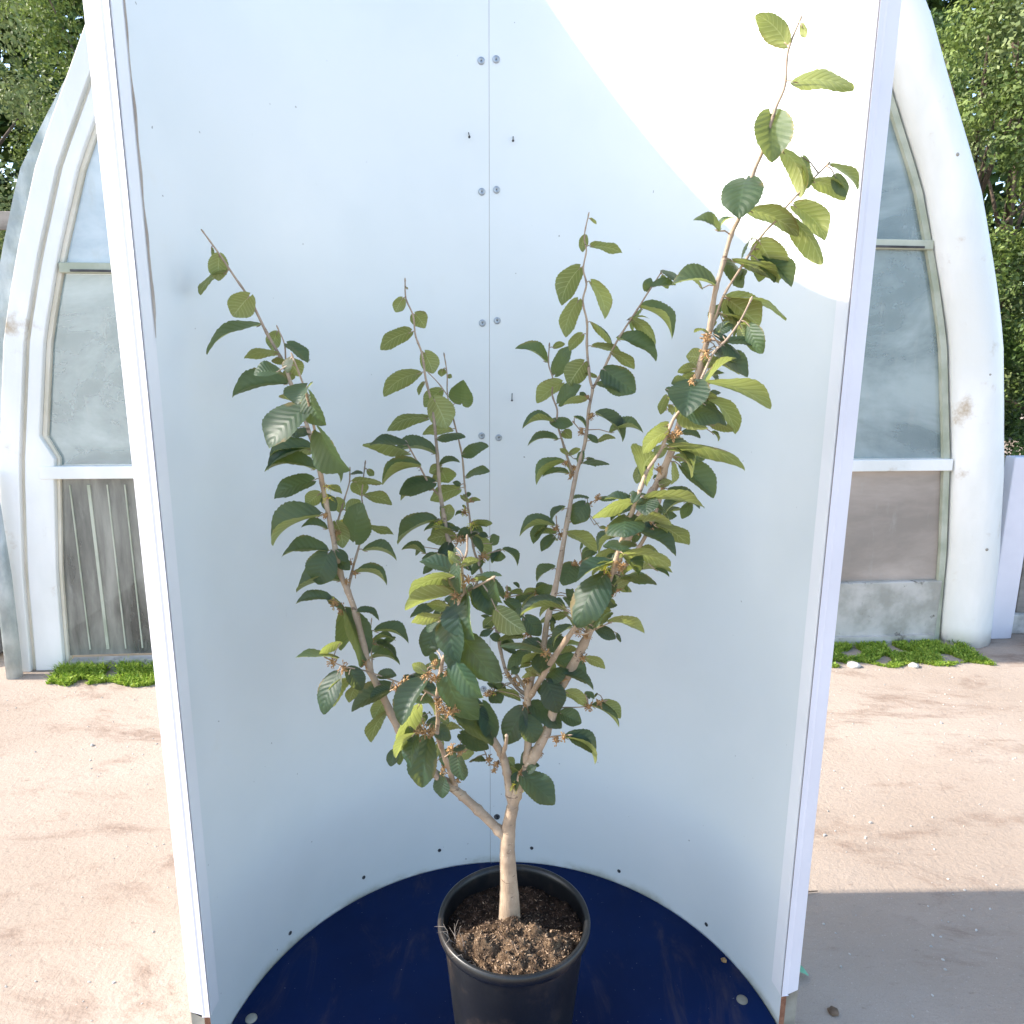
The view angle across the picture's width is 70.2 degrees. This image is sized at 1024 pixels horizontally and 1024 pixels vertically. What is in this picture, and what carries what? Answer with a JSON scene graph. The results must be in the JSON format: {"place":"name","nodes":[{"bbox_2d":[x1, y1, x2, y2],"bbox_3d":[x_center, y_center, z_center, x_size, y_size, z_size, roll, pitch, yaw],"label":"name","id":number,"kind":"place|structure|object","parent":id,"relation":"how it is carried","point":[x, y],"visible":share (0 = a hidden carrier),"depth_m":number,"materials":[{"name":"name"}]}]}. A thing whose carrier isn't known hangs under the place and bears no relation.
{"place":"outdoors","nodes":[
{"label":"outdoors","id":0,"kind":"place"},
{"bbox_2d":[44,656,154,686],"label":"grass","id":1,"kind":"structure","parent":0,"point":[133,673],"depth_m":3.50,"materials":[{"name":"green plant"}]},
{"bbox_2d":[83,0,901,1023],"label":"backdrop","id":2,"kind":"structure","parent":0,"point":[327,176],"depth_m":1.59,"materials":[{"name":"white laminate"}]},
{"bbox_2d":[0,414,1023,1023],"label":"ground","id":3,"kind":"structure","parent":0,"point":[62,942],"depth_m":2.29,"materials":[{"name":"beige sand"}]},
{"bbox_2d":[0,629,2,652],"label":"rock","id":4,"kind":"object","parent":3,"relation":"on","point":[1,648],"visible":0.06,"depth_m":3.76,"materials":[{"name":"stone"}]},
{"bbox_2d":[0,211,9,229],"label":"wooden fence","id":5,"kind":"object","parent":3,"relation":"on","point":[4,216],"depth_m":5.76,"materials":[{"name":"grey wood"}]},
{"bbox_2d":[0,0,66,259],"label":"leafy tree","id":6,"kind":"object","parent":3,"relation":"on","point":[17,95],"visible":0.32,"depth_m":8.23,"materials":[{"name":"green plant"}]},
{"bbox_2d":[0,0,83,257],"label":"leafy tree","id":7,"kind":"object","parent":3,"relation":"on","point":[51,22],"visible":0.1,"depth_m":9.24,"materials":[{"name":"green plant"}]},
{"bbox_2d":[232,862,775,1023],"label":"platform","id":8,"kind":"structure","parent":3,"relation":"on","point":[378,956],"depth_m":1.70,"materials":[{"name":"glossy navy blue paint"}]},
{"bbox_2d":[438,864,589,1023],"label":"plant pot","id":9,"kind":"object","parent":8,"relation":"on","point":[483,996],"visible":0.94,"depth_m":1.35,"materials":[{"name":"black plastic"}]},
{"bbox_2d":[435,885,582,974],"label":"soil","id":10,"kind":"structure","parent":9,"relation":"in","point":[544,932],"depth_m":1.40,"materials":[{"name":"brown soil"}]},
{"bbox_2d":[198,12,859,919],"bbox_3d":[-0.011,0.037,1.335,1.094,1.628,0.530,0,12,0],"label":"potted shrub","id":11,"kind":"object","parent":10,"relation":"on","point":[468,656],"visible":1,"depth_m":1.31,"materials":[{"name":"green plant"}]},
{"bbox_2d":[0,0,1023,679],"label":"greenhouse","id":12,"kind":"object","parent":3,"relation":"on","point":[934,540],"visible":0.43,"depth_m":3.53,"materials":[{"name":"white paint"}]},
{"bbox_2d":[0,0,1023,436],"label":"woodland","id":13,"kind":"object","parent":3,"relation":"on","point":[934,6],"depth_m":12.97,"materials":[{"name":"green plant"}]},
{"bbox_2d":[800,965,808,975],"bbox_3d":[0.721,1.161,1.849,0.060,0.016,0.028,6,13,24],"label":"fallen leaf","id":14,"kind":"object","parent":3,"relation":"on","point":[802,970],"visible":0.38,"depth_m":1.84,"materials":[{"name":"teal plant"}]},
{"bbox_2d":[827,1006,838,1015],"bbox_3d":[0.768,1.194,1.744,0.026,0.010,0.026,0,12,0],"label":"clod","id":15,"kind":"object","parent":3,"relation":"on","point":[833,1011],"visible":1,"depth_m":1.74,"materials":[{"name":"soil"}]},
{"bbox_2d":[847,661,860,667],"bbox_3d":[1.731,0.774,3.693,0.067,0.036,0.068,0,12,0],"label":"stone","id":16,"kind":"object","parent":3,"relation":"on","point":[852,664],"visible":1,"depth_m":3.67,"materials":[{"name":"white stone"}]},
{"bbox_2d":[908,662,918,667],"bbox_3d":[2.033,0.778,3.691,0.050,0.028,0.050,8,14,31],"label":"stone","id":17,"kind":"object","parent":3,"relation":"on","point":[913,665],"visible":1,"depth_m":3.68,"materials":[{"name":"white stone"}]},
{"bbox_2d":[927,4,1004,138],"bbox_3d":[5.102,-4.428,10.422,3.161,7.576,3.213,-7,14,-29],"label":"leafy tree","id":18,"kind":"object","parent":3,"relation":"on","point":[961,83],"visible":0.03,"depth_m":9.17,"materials":[{"name":"green plant"}]},
{"bbox_2d":[935,0,1023,418],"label":"leafy tree","id":19,"kind":"object","parent":3,"relation":"on","point":[1014,149],"visible":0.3,"depth_m":7.65,"materials":[{"name":"green plant"}]},
{"bbox_2d":[947,0,1023,425],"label":"leafy tree","id":20,"kind":"object","parent":3,"relation":"on","point":[1015,29],"visible":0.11,"depth_m":7.94,"materials":[{"name":"green plant"}]},
{"bbox_2d":[999,236,1023,457],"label":"leafy tree","id":21,"kind":"object","parent":3,"relation":"on","point":[1017,353],"visible":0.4,"depth_m":7.95,"materials":[{"name":"green plant"}]},
{"bbox_2d":[1004,458,1023,633],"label":"panel wall","id":22,"kind":"structure","parent":3,"relation":"on","point":[1018,625],"depth_m":4.11,"materials":[{"name":"concrete"}]},
{"bbox_2d":[1005,392,1023,455],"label":"leafy tree","id":23,"kind":"object","parent":3,"relation":"on","point":[1020,437],"visible":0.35,"depth_m":6.56,"materials":[{"name":"green plant"}]},
{"bbox_2d":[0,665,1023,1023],"bbox_3d":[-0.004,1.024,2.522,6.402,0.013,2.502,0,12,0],"label":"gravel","id":24,"kind":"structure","parent":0,"point":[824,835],"depth_m":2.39,"materials":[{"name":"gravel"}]},
{"bbox_2d":[0,0,1023,312],"label":"sky","id":25,"kind":"structure","parent":0,"point":[8,65],"materials":[{"name":"white"}]},
{"bbox_2d":[832,638,995,667],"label":"grass","id":26,"kind":"structure","parent":0,"point":[928,651],"depth_m":3.81,"materials":[{"name":"green plant"}]}
]}

